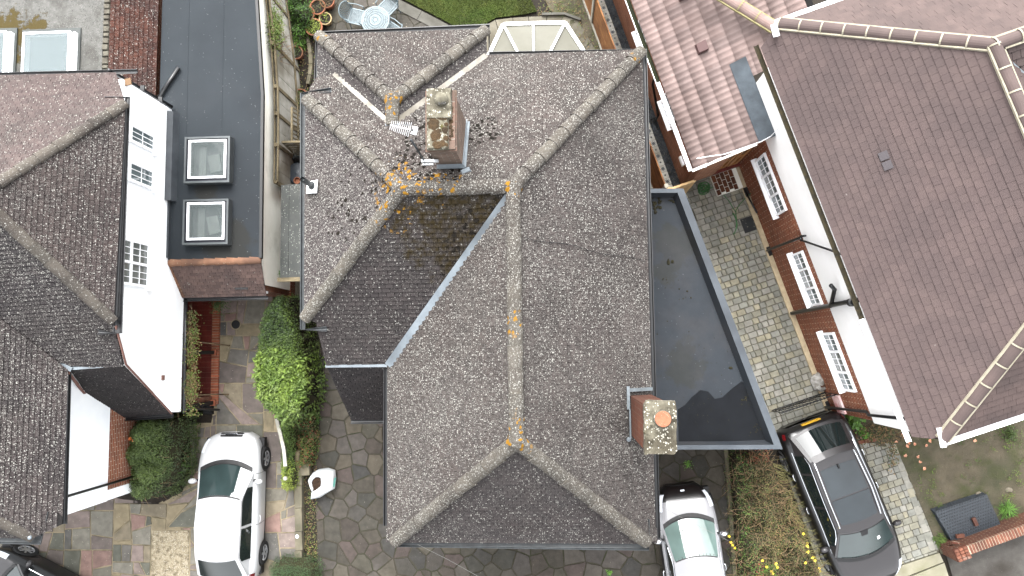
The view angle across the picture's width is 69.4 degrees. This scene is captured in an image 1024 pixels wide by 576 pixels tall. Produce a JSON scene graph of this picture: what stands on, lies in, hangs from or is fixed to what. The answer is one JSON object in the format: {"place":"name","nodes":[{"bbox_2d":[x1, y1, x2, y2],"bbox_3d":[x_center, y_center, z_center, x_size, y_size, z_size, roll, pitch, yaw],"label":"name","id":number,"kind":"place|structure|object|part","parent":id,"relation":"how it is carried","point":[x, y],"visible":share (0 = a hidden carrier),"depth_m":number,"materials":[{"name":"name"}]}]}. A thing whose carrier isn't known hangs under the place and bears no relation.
{"place":"outdoors","nodes":[
{"label":"outdoors","id":0,"kind":"place"},
{"bbox_2d":[0,0,161,100],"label":"extension","id":1,"kind":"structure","parent":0,"point":[53,35],"depth_m":18.80,"materials":[{"name":"brick"}]},
{"bbox_2d":[0,297,294,575],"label":"driveway","id":2,"kind":"structure","parent":0,"point":[116,537],"depth_m":21.16,"materials":[{"name":"stone"}]},
{"bbox_2d":[0,544,78,575],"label":"saloon car","id":3,"kind":"object","parent":2,"relation":"on","point":[20,560],"visible":0.99,"depth_m":20.50,"materials":[{"name":"black paint"}]},
{"bbox_2d":[181,305,229,416],"bbox_3d":[-8.405,1.960,20.308,0.658,2.243,3.026,-1,85,3],"label":"climbing plant","id":4,"kind":"object","parent":2,"relation":"on","point":[192,389],"visible":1,"depth_m":19.43,"materials":[{"name":"green plant"}]},
{"bbox_2d":[201,405,213,413],"bbox_3d":[-8.737,3.492,21.233,0.314,0.170,0.289,-1,85,3],"label":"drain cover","id":5,"kind":"object","parent":2,"relation":"on","point":[207,412],"visible":0.46,"depth_m":21.22,"materials":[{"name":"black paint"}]},
{"bbox_2d":[209,301,231,319],"bbox_3d":[-8.313,0.475,20.959,0.713,0.339,0.841,-1,85,3],"label":"potted shrub","id":6,"kind":"object","parent":2,"relation":"on","point":[217,305],"visible":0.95,"depth_m":20.98,"materials":[{"name":"green plant"}]},
{"bbox_2d":[188,431,270,575],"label":"hatchback","id":7,"kind":"object","parent":2,"relation":"on","point":[229,532],"visible":1,"depth_m":19.96,"materials":[{"name":"white paint"}]},
{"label":"rear window","id":8,"kind":"part","parent":7,"relation":"part of","materials":[{"name":"grey glass"}]},
{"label":"side window","id":9,"kind":"part","parent":7,"relation":"part of","materials":[{"name":"black glass"}]},
{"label":"side window","id":10,"kind":"part","parent":7,"relation":"part of","materials":[{"name":"black glass"}]},
{"bbox_2d":[230,319,240,329],"bbox_3d":[-8.007,1.058,21.455,0.312,0.020,0.312,-1,85,3],"label":"manhole cover","id":11,"kind":"object","parent":2,"relation":"on","point":[235,324],"visible":1,"depth_m":21.45,"materials":[{"name":"black metal"}]},
{"bbox_2d":[181,301,220,403],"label":"porch floor","id":12,"kind":"structure","parent":0,"point":[208,364],"depth_m":21.39,"materials":[{"name":"tile"}]},
{"bbox_2d":[285,282,299,298],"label":"side path","id":13,"kind":"structure","parent":0,"point":[297,288],"depth_m":21.46,"materials":[{"name":"concrete"}]},
{"bbox_2d":[290,163,299,183],"bbox_3d":[-5.987,-3.172,21.193,0.620,1.040,0.620,-1,85,3],"label":"water butt","id":14,"kind":"object","parent":13,"relation":"on","point":[294,170],"visible":0.41,"depth_m":20.70,"materials":[{"name":"grey plastic"}]},
{"bbox_2d":[293,177,299,183],"bbox_3d":[-5.952,-2.975,20.541,0.200,0.100,0.195,-1,85,3],"label":"clay pot","id":15,"kind":"object","parent":14,"relation":"on","point":[296,180],"visible":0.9,"depth_m":20.55,"materials":[{"name":"ceramic"}]},
{"bbox_2d":[291,107,299,143],"bbox_3d":[-5.747,-4.373,20.845,0.413,1.635,0.982,-1,85,3],"label":"trellis","id":16,"kind":"object","parent":13,"relation":"on","point":[292,124],"visible":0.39,"depth_m":20.15,"materials":[{"name":"brown wood"}]},
{"bbox_2d":[292,151,299,162],"bbox_3d":[-6.156,-3.656,21.313,0.600,0.900,0.585,-1,85,3],"label":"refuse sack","id":17,"kind":"object","parent":13,"relation":"on","point":[295,159],"visible":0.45,"depth_m":20.97,"materials":[{"name":"black plastic"}]},
{"bbox_2d":[326,0,447,30],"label":"patio","id":18,"kind":"structure","parent":0,"point":[409,16],"depth_m":21.96,"materials":[{"name":"stone"}]},
{"bbox_2d":[318,12,331,25],"bbox_3d":[-5.508,-7.961,21.872,0.388,0.414,0.411,-1,85,3],"label":"plant pot","id":19,"kind":"object","parent":18,"relation":"on","point":[325,18],"visible":1,"depth_m":21.86,"materials":[{"name":"ceramic"}]},
{"bbox_2d":[338,1,369,28],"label":"garden chair","id":20,"kind":"object","parent":18,"relation":"on","point":[347,20],"visible":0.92,"depth_m":21.57,"materials":[{"name":"white metal"}]},
{"bbox_2d":[361,6,389,28],"bbox_3d":[-3.902,-7.664,21.599,0.820,0.736,0.820,-1,85,3],"label":"garden table","id":21,"kind":"object","parent":18,"relation":"on","point":[377,20],"visible":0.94,"depth_m":21.24,"materials":[{"name":"white metal"}]},
{"bbox_2d":[375,0,400,20],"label":"garden chair","id":22,"kind":"object","parent":18,"relation":"on","point":[389,4],"visible":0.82,"depth_m":21.56,"materials":[{"name":"white metal"}]},
{"bbox_2d":[386,16,402,27],"bbox_3d":[-3.433,-7.426,21.477,0.653,0.875,0.566,36,88,5],"label":"garden chair","id":23,"kind":"object","parent":18,"relation":"on","point":[391,25],"visible":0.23,"depth_m":21.50,"materials":[{"name":"white metal"}]},
{"bbox_2d":[405,0,536,24],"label":"lawn","id":24,"kind":"structure","parent":0,"point":[464,8],"depth_m":21.82,"materials":[{"name":"plant"}]},
{"bbox_2d":[313,323,731,575],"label":"driveway","id":25,"kind":"structure","parent":0,"point":[351,535],"depth_m":20.67,"materials":[{"name":"grey stone"}]},
{"bbox_2d":[308,468,335,498],"bbox_3d":[-5.308,5.476,20.771,0.806,0.348,0.795,-10,85,2],"label":"rubble sack","id":26,"kind":"object","parent":25,"relation":"on","point":[324,483],"visible":1,"depth_m":20.65,"materials":[{"name":"white"}]},
{"bbox_2d":[683,460,693,468],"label":"weed","id":27,"kind":"object","parent":25,"relation":"on","point":[687,464],"visible":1,"depth_m":20.38,"materials":[{"name":"green plant"}]},
{"bbox_2d":[655,481,727,575],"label":"car","id":28,"kind":"object","parent":25,"relation":"on","point":[688,546],"visible":0.88,"depth_m":19.27,"materials":[{"name":"silver metal"}]},
{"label":"side window","id":29,"kind":"part","parent":28,"relation":"part of","materials":[{"name":"black glass"}]},
{"bbox_2d":[724,449,736,575],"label":"edging","id":30,"kind":"object","parent":25,"relation":"on","point":[726,455],"visible":0.79,"depth_m":20.17,"materials":[{"name":"stone"}]},
{"bbox_2d":[486,12,594,54],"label":"slab path","id":31,"kind":"structure","parent":0,"point":[555,16],"depth_m":21.65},
{"bbox_2d":[181,0,951,575],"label":"ground","id":32,"kind":"structure","parent":0,"point":[545,10],"depth_m":21.78,"materials":[{"name":"brown soil"}]},
{"bbox_2d":[0,68,219,544],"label":"house","id":33,"kind":"structure","parent":32,"relation":"on","point":[93,329],"depth_m":16.11,"materials":[{"name":"tile"}]},
{"bbox_2d":[124,238,154,290],"bbox_3d":[-8.729,-0.572,17.269,0.150,1.160,1.182,-1,85,3],"label":"window","id":34,"kind":"structure","parent":33,"relation":"in","point":[137,253],"depth_m":17.40,"materials":[{"name":"white plastic"}]},
{"bbox_2d":[127,160,158,192],"bbox_3d":[-8.745,-2.664,17.568,0.150,1.110,0.592,-1,85,3],"label":"window","id":35,"kind":"structure","parent":33,"relation":"in","point":[141,175],"depth_m":17.65,"materials":[{"name":"white plastic"}]},
{"bbox_2d":[129,123,159,155],"bbox_3d":[-8.755,-3.557,17.642,0.150,1.110,0.543,-1,85,3],"label":"window","id":36,"kind":"structure","parent":33,"relation":"in","point":[138,136],"depth_m":17.72,"materials":[{"name":"white plastic"}]},
{"bbox_2d":[116,412,212,503],"bbox_3d":[-10.142,4.894,21.302,3.133,0.106,2.631,-1,85,3],"label":"soil bed","id":37,"kind":"object","parent":32,"relation":"on","point":[205,418],"visible":0.16,"depth_m":21.22,"materials":[{"name":"brown soil"}]},
{"bbox_2d":[122,410,201,506],"bbox_3d":[-9.713,4.527,20.062,1.877,2.537,2.688,-1,85,3],"label":"cotoneaster hedge","id":38,"kind":"object","parent":37,"relation":"on","point":[154,452],"visible":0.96,"depth_m":19.54,"materials":[{"name":"green plant"}]},
{"bbox_2d":[158,0,294,301],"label":"extension","id":39,"kind":"object","parent":32,"relation":"on","point":[223,196],"visible":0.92,"depth_m":19.01,"materials":[{"name":"grey fabric"}]},
{"bbox_2d":[275,419,287,479],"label":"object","id":40,"kind":"object","parent":32,"relation":"on","point":[282,444],"visible":0.98,"depth_m":20.16,"materials":[{"name":"white plastic"}]},
{"bbox_2d":[279,297,319,566],"bbox_3d":[-6.107,5.159,21.046,1.414,0.105,9.900,-1,85,3],"label":"soil bed","id":41,"kind":"object","parent":32,"relation":"on","point":[307,505],"visible":0.23,"depth_m":20.95,"materials":[{"name":"brown soil"}]},
{"bbox_2d":[255,294,322,370],"bbox_3d":[-6.164,1.274,20.396,1.524,1.946,2.382,-1,85,3],"label":"evergreen hedge","id":42,"kind":"object","parent":41,"relation":"on","point":[280,328],"visible":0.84,"depth_m":19.69,"materials":[{"name":"green plant"}]},
{"bbox_2d":[250,345,328,430],"bbox_3d":[-6.117,2.697,20.269,1.745,2.081,2.386,-1,85,3],"label":"laurel hedge","id":43,"kind":"object","parent":41,"relation":"on","point":[284,394],"visible":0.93,"depth_m":19.48,"materials":[{"name":"green plant"}]},
{"bbox_2d":[279,421,301,491],"bbox_3d":[-6.184,4.587,20.631,0.619,0.986,2.270,-1,85,3],"label":"hedge","id":44,"kind":"object","parent":41,"relation":"on","point":[290,470],"visible":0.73,"depth_m":20.41,"materials":[{"name":"green plant"}]},
{"bbox_2d":[268,552,325,575],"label":"topiary","id":45,"kind":"object","parent":41,"relation":"on","point":[291,566],"visible":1,"depth_m":20.35,"materials":[{"name":"green plant"}]},
{"bbox_2d":[295,464,311,557],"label":"wall","id":46,"kind":"structure","parent":41,"relation":"on","point":[299,521],"depth_m":20.74,"materials":[{"name":"concrete"}]},
{"bbox_2d":[293,410,320,468],"bbox_3d":[-5.880,4.197,20.770,1.036,0.744,1.835,-1,85,3],"label":"shrub","id":47,"kind":"object","parent":41,"relation":"on","point":[308,440],"visible":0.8,"depth_m":20.75,"materials":[{"name":"green plant"}]},
{"bbox_2d":[182,0,607,567],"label":"leaf litter","id":48,"kind":"object","parent":41,"relation":"on","point":[557,5],"visible":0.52,"depth_m":21.12,"materials":[{"name":"brown plant"}]},
{"bbox_2d":[295,450,299,471],"bbox_3d":[-6.006,4.989,20.787,0.220,0.608,0.901,13,86,4],"label":"log","id":49,"kind":"object","parent":48,"relation":"on","point":[297,452],"visible":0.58,"depth_m":20.59,"materials":[{"name":"wood"}]},
{"bbox_2d":[292,0,331,90],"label":"soil bed","id":50,"kind":"object","parent":32,"relation":"on","point":[302,66],"visible":0.25,"depth_m":22.00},
{"bbox_2d":[265,0,299,186],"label":"fence","id":51,"kind":"object","parent":50,"relation":"on","point":[286,85],"visible":0.77,"depth_m":20.49,"materials":[{"name":"beige wood"}]},
{"bbox_2d":[263,1,295,66],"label":"climbing plant","id":52,"kind":"object","parent":51,"relation":"attached to","point":[278,29],"visible":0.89,"depth_m":20.07,"materials":[{"name":"green plant"}]},
{"bbox_2d":[281,141,299,155],"bbox_3d":[-5.886,-3.848,20.509,0.610,1.140,0.152,-1,85,3],"label":"trellis","id":53,"kind":"object","parent":51,"relation":"attached to","point":[289,144],"visible":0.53,"depth_m":20.26,"materials":[{"name":"brown wood"}]},
{"bbox_2d":[291,25,306,49],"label":"shrub","id":54,"kind":"object","parent":50,"relation":"on","point":[295,40],"visible":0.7,"depth_m":21.81,"materials":[{"name":"green plant"}]},
{"bbox_2d":[294,45,303,59],"bbox_3d":[-6.349,-6.929,21.835,0.403,0.418,0.403,-28,84,1],"label":"plant pot","id":55,"kind":"object","parent":50,"relation":"on","point":[298,54],"visible":0.74,"depth_m":21.80,"materials":[{"name":"ceramic"}]},
{"bbox_2d":[296,81,307,110],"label":"shrub","id":56,"kind":"object","parent":50,"relation":"on","point":[298,96],"visible":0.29,"depth_m":21.54,"materials":[{"name":"green plant"}]},
{"bbox_2d":[288,0,317,48],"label":"shrub","id":57,"kind":"object","parent":50,"relation":"on","point":[301,18],"visible":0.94,"depth_m":21.65,"materials":[{"name":"green plant"}]},
{"bbox_2d":[303,5,314,17],"bbox_3d":[-6.042,-8.094,21.879,0.469,0.484,0.470,-38,84,0],"label":"plant pot","id":58,"kind":"object","parent":50,"relation":"on","point":[313,15],"visible":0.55,"depth_m":21.81,"materials":[{"name":"ceramic"}]},
{"bbox_2d":[306,34,312,84],"bbox_3d":[-6.039,-6.920,21.966,0.234,0.140,1.832,-5,85,3],"label":"edging","id":59,"kind":"object","parent":50,"relation":"on","point":[310,67],"visible":0.86,"depth_m":21.89,"materials":[{"name":"stone"}]},
{"bbox_2d":[305,18,322,35],"bbox_3d":[-5.822,-7.664,21.864,0.530,0.419,0.530,-1,85,3],"label":"plant pot","id":60,"kind":"object","parent":50,"relation":"on","point":[315,26],"visible":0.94,"depth_m":21.75,"materials":[{"name":"ceramic"}]},
{"bbox_2d":[309,0,325,15],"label":"plant pot","id":61,"kind":"object","parent":50,"relation":"on","point":[317,7],"visible":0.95,"depth_m":21.83,"materials":[{"name":"ceramic"}]},
{"bbox_2d":[320,0,334,9],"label":"plant pot","id":62,"kind":"object","parent":50,"relation":"on","point":[330,4],"visible":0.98,"depth_m":21.85,"materials":[{"name":"ceramic"}]},
{"bbox_2d":[299,24,676,550],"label":"house","id":63,"kind":"structure","parent":32,"relation":"on","point":[490,367],"depth_m":14.94,"materials":[{"name":"tile"}]},
{"bbox_2d":[277,184,299,281],"bbox_3d":[-4.960,-1.372,20.201,2.153,2.500,2.553,-1,85,3],"label":"lean to","id":64,"kind":"object","parent":63,"relation":"attached to","point":[290,239],"visible":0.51,"depth_m":19.26,"materials":[{"name":"grey fabric"}]},
{"bbox_2d":[389,122,438,165],"bbox_3d":[-1.715,-2.589,13.243,0.781,1.371,0.359,42,89,6],"label":"tv aerial","id":65,"kind":"object","parent":63,"relation":"attached to","point":[414,131],"visible":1,"depth_m":12.68,"materials":[{"name":"metal"}]},
{"bbox_2d":[524,237,645,261],"bbox_3d":[1.534,-0.768,14.842,2.522,2.009,0.067,5,86,4],"label":"cable","id":66,"kind":"object","parent":63,"relation":"on","point":[583,248],"visible":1,"depth_m":14.72,"materials":[{"name":"black paint"}]},
{"bbox_2d":[487,21,584,54],"bbox_3d":[0.576,-6.048,20.009,2.247,3.204,2.014,-32,84,0],"label":"conservatory","id":67,"kind":"object","parent":32,"relation":"on","point":[535,36],"visible":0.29,"depth_m":18.94,"materials":[{"name":"white plastic"}]},
{"bbox_2d":[545,0,599,49],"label":"soil bed","id":68,"kind":"object","parent":32,"relation":"on","point":[589,33],"visible":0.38,"depth_m":21.63,"materials":[{"name":"brown soil"}]},
{"bbox_2d":[582,0,668,188],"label":"fence","id":69,"kind":"object","parent":68,"relation":"on","point":[597,20],"visible":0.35,"depth_m":20.33,"materials":[{"name":"wood"}]},
{"bbox_2d":[666,180,695,193],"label":"wooden gate","id":70,"kind":"structure","parent":69,"relation":"attached to","point":[686,186],"depth_m":19.42,"materials":[{"name":"beige wood"}]},
{"bbox_2d":[613,0,813,183],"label":"annex","id":71,"kind":"object","parent":32,"relation":"on","point":[704,67],"visible":0.94,"depth_m":18.11,"materials":[{"name":"pink tile"}]},
{"bbox_2d":[631,21,646,46],"bbox_3d":[3.396,-6.666,19.526,0.150,1.160,0.736,-19,84,2],"label":"window","id":72,"kind":"structure","parent":71,"relation":"in","point":[634,34],"depth_m":20.06,"materials":[{"name":"white plastic"}]},
{"bbox_2d":[657,93,674,130],"bbox_3d":[4.074,-4.677,19.323,0.150,1.160,0.853,-19,84,2],"label":"window","id":73,"kind":"structure","parent":71,"relation":"in","point":[660,104],"depth_m":19.82,"materials":[{"name":"white plastic"}]},
{"bbox_2d":[718,147,752,169],"bbox_3d":[5.941,-3.512,19.707,0.701,2.230,0.075,-19,84,2],"label":"door","id":74,"kind":"structure","parent":71,"relation":"in","point":[734,159],"depth_m":20.00,"materials":[{"name":"brown wood"}]},
{"bbox_2d":[697,119,787,158],"bbox_3d":[5.267,-3.387,17.011,1.605,2.309,0.101,-11,85,2],"label":"cable","id":75,"kind":"object","parent":71,"relation":"attached to","point":[743,147],"visible":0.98,"depth_m":17.68,"materials":[{"name":"white plastic"}]},
{"bbox_2d":[728,449,801,565],"bbox_3d":[7.186,7.027,20.117,2.377,0.107,5.453,-1,85,3],"label":"soil bed","id":76,"kind":"object","parent":32,"relation":"on","point":[771,452],"visible":0.14,"depth_m":20.27,"materials":[{"name":"brown soil"}]},
{"bbox_2d":[720,449,828,575],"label":"overgrown hedge","id":77,"kind":"object","parent":76,"relation":"on","point":[770,540],"visible":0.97,"depth_m":19.24,"materials":[{"name":"green plant"}]},
{"bbox_2d":[773,459,831,575],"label":"arching twigs","id":78,"kind":"object","parent":77,"relation":"on","point":[805,528],"visible":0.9,"depth_m":19.39,"materials":[{"name":"brown plant"}]},
{"bbox_2d":[736,0,1023,447],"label":"house","id":79,"kind":"structure","parent":32,"relation":"on","point":[881,174],"depth_m":14.62,"materials":[{"name":"brown tile"}]},
{"bbox_2d":[751,152,787,219],"bbox_3d":[6.570,-2.615,18.908,0.150,0.860,1.672,-19,84,2],"label":"window","id":80,"kind":"structure","parent":79,"relation":"in","point":[764,173],"depth_m":19.03,"materials":[{"name":"white plastic"}]},
{"bbox_2d":[771,384,837,413],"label":"iron gate","id":81,"kind":"structure","parent":79,"relation":"attached to","point":[813,397],"depth_m":19.84,"materials":[{"name":"black metal"}]},
{"bbox_2d":[786,250,823,307],"bbox_3d":[7.388,-0.216,18.664,0.150,0.860,1.530,-19,84,2],"label":"window","id":82,"kind":"structure","parent":79,"relation":"in","point":[804,279],"depth_m":18.78,"materials":[{"name":"white plastic"}]},
{"bbox_2d":[816,330,856,393],"bbox_3d":[8.093,1.853,18.453,0.150,0.860,1.651,-19,84,2],"label":"window","id":83,"kind":"structure","parent":79,"relation":"in","point":[832,351],"depth_m":18.57,"materials":[{"name":"white plastic"}]},
{"bbox_2d":[895,552,947,575],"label":"kerb","id":84,"kind":"structure","parent":32,"relation":"on","point":[920,565],"depth_m":19.81,"materials":[{"name":"concrete"}]},
{"bbox_2d":[844,414,1023,553],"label":"soil bed","id":85,"kind":"object","parent":32,"relation":"on","point":[947,466],"visible":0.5,"depth_m":19.96,"materials":[{"name":"brown soil"}]},
{"bbox_2d":[845,415,865,433],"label":"broadleaf plant","id":86,"kind":"object","parent":85,"relation":"on","point":[854,422],"visible":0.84,"depth_m":20.00,"materials":[{"name":"green plant"}]},
{"bbox_2d":[840,413,877,443],"bbox_3d":[9.190,3.668,20.189,0.506,0.140,1.751,-44,84,-1],"label":"brick edging","id":87,"kind":"object","parent":85,"relation":"on","point":[864,441],"visible":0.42,"depth_m":20.10,"materials":[{"name":"red brick"}]},
{"bbox_2d":[858,427,869,438],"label":"broadleaf plant","id":88,"kind":"object","parent":85,"relation":"on","point":[865,436],"visible":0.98,"depth_m":20.08,"materials":[{"name":"green plant"}]},
{"bbox_2d":[856,421,976,474],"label":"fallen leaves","id":89,"kind":"object","parent":85,"relation":"on","point":[885,435],"visible":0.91,"depth_m":20.00,"materials":[{"name":"brown plant"}]},
{"bbox_2d":[931,531,946,548],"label":"weed","id":90,"kind":"object","parent":85,"relation":"on","point":[941,539],"visible":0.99,"depth_m":19.78,"materials":[{"name":"green plant"}]},
{"bbox_2d":[901,421,1023,515],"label":"weeds","id":91,"kind":"object","parent":85,"relation":"on","point":[978,464],"visible":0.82,"depth_m":19.91,"materials":[{"name":"green plant"}]},
{"bbox_2d":[930,492,999,540],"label":"plastic panels","id":92,"kind":"object","parent":85,"relation":"on","point":[953,518],"visible":0.93,"depth_m":19.70,"materials":[{"name":"black paint"}]},
{"bbox_2d":[955,533,964,537],"bbox_3d":[11.879,6.573,19.618,0.215,0.065,0.100,-8,85,3],"label":"brick","id":93,"kind":"object","parent":92,"relation":"on","point":[961,535],"visible":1,"depth_m":19.59,"materials":[{"name":"red brick"}]},
{"bbox_2d":[971,517,978,525],"bbox_3d":[12.276,6.197,19.626,0.100,0.065,0.215,-22,84,1],"label":"brick","id":94,"kind":"object","parent":92,"relation":"on","point":[974,521],"visible":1,"depth_m":19.60,"materials":[{"name":"red brick"}]},
{"bbox_2d":[940,512,1023,561],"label":"garden wall","id":95,"kind":"structure","parent":85,"relation":"on","point":[966,547],"depth_m":19.16,"materials":[{"name":"brick"}]},
{"bbox_2d":[994,425,1017,442],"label":"young shrub","id":96,"kind":"object","parent":85,"relation":"on","point":[1011,433],"visible":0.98,"depth_m":19.87,"materials":[{"name":"green plant"}]},
{"bbox_2d":[994,499,1019,519],"bbox_3d":[13.218,5.864,19.739,0.831,0.492,0.794,-38,84,0],"label":"grassy weed","id":97,"kind":"object","parent":85,"relation":"on","point":[1006,510],"visible":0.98,"depth_m":19.74,"materials":[{"name":"green plant"}]},
{"bbox_2d":[1005,487,1012,492],"bbox_3d":[13.329,5.418,19.841,0.200,0.048,0.138,15,86,4],"label":"stone","id":98,"kind":"object","parent":85,"relation":"on","point":[1008,489],"visible":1,"depth_m":19.83,"materials":[{"name":"beige stone"}]},
{"bbox_2d":[598,0,679,186],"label":"tiled path","id":99,"kind":"structure","parent":0,"point":[656,137],"depth_m":21.23,"materials":[{"name":"tile"}]},
{"bbox_2d":[646,188,781,449],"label":"flat roof garage","id":100,"kind":"structure","parent":0,"point":[706,381],"depth_m":18.13,"materials":[{"name":"grey fabric"}]},
{"bbox_2d":[686,175,938,575],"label":"driveway","id":101,"kind":"structure","parent":0,"point":[760,314],"depth_m":20.53,"materials":[{"name":"grey stone"}]},
{"bbox_2d":[698,181,750,233],"bbox_3d":[5.912,-2.521,20.793,1.521,0.272,1.525,27,87,5],"label":"hose","id":102,"kind":"object","parent":101,"relation":"on","point":[704,191],"visible":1,"depth_m":20.93,"materials":[{"name":"green rubber"}]},
{"bbox_2d":[710,168,742,196],"bbox_3d":[6.058,-2.988,20.941,0.751,0.176,0.600,-19,84,2],"label":"doorstep","id":103,"kind":"object","parent":101,"relation":"on","point":[727,181],"visible":1,"depth_m":20.86,"materials":[{"name":"brick"}]},
{"bbox_2d":[740,216,756,232],"bbox_3d":[6.685,-1.799,20.825,0.420,0.030,0.420,-19,84,2],"label":"manhole cover","id":104,"kind":"object","parent":101,"relation":"on","point":[748,224],"visible":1,"depth_m":20.81,"materials":[{"name":"metal"}]},
{"bbox_2d":[811,372,825,391],"bbox_3d":[8.419,2.572,20.228,0.492,0.376,0.552,-1,85,3],"label":"refuse bag","id":105,"kind":"object","parent":101,"relation":"on","point":[817,380],"visible":0.83,"depth_m":20.13,"materials":[{"name":"white plastic"}]},
{"bbox_2d":[776,410,901,575],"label":"estate car","id":106,"kind":"object","parent":101,"relation":"on","point":[823,458],"visible":0.99,"depth_m":18.90,"materials":[{"name":"black paint"}]},
{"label":"side window","id":107,"kind":"part","parent":106,"relation":"part of","materials":[{"name":"black glass"}]},
{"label":"side window","id":108,"kind":"part","parent":106,"relation":"part of","materials":[{"name":"black glass"}]},
{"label":"rear window","id":109,"kind":"part","parent":106,"relation":"part of","materials":[{"name":"black glass"}]},
{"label":"side window","id":110,"kind":"part","parent":106,"relation":"part of","materials":[{"name":"black glass"}]},
{"bbox_2d":[946,535,1023,575],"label":"pavement","id":111,"kind":"structure","parent":0,"point":[1005,558],"depth_m":19.75,"materials":[{"name":"concrete"}]}
]}

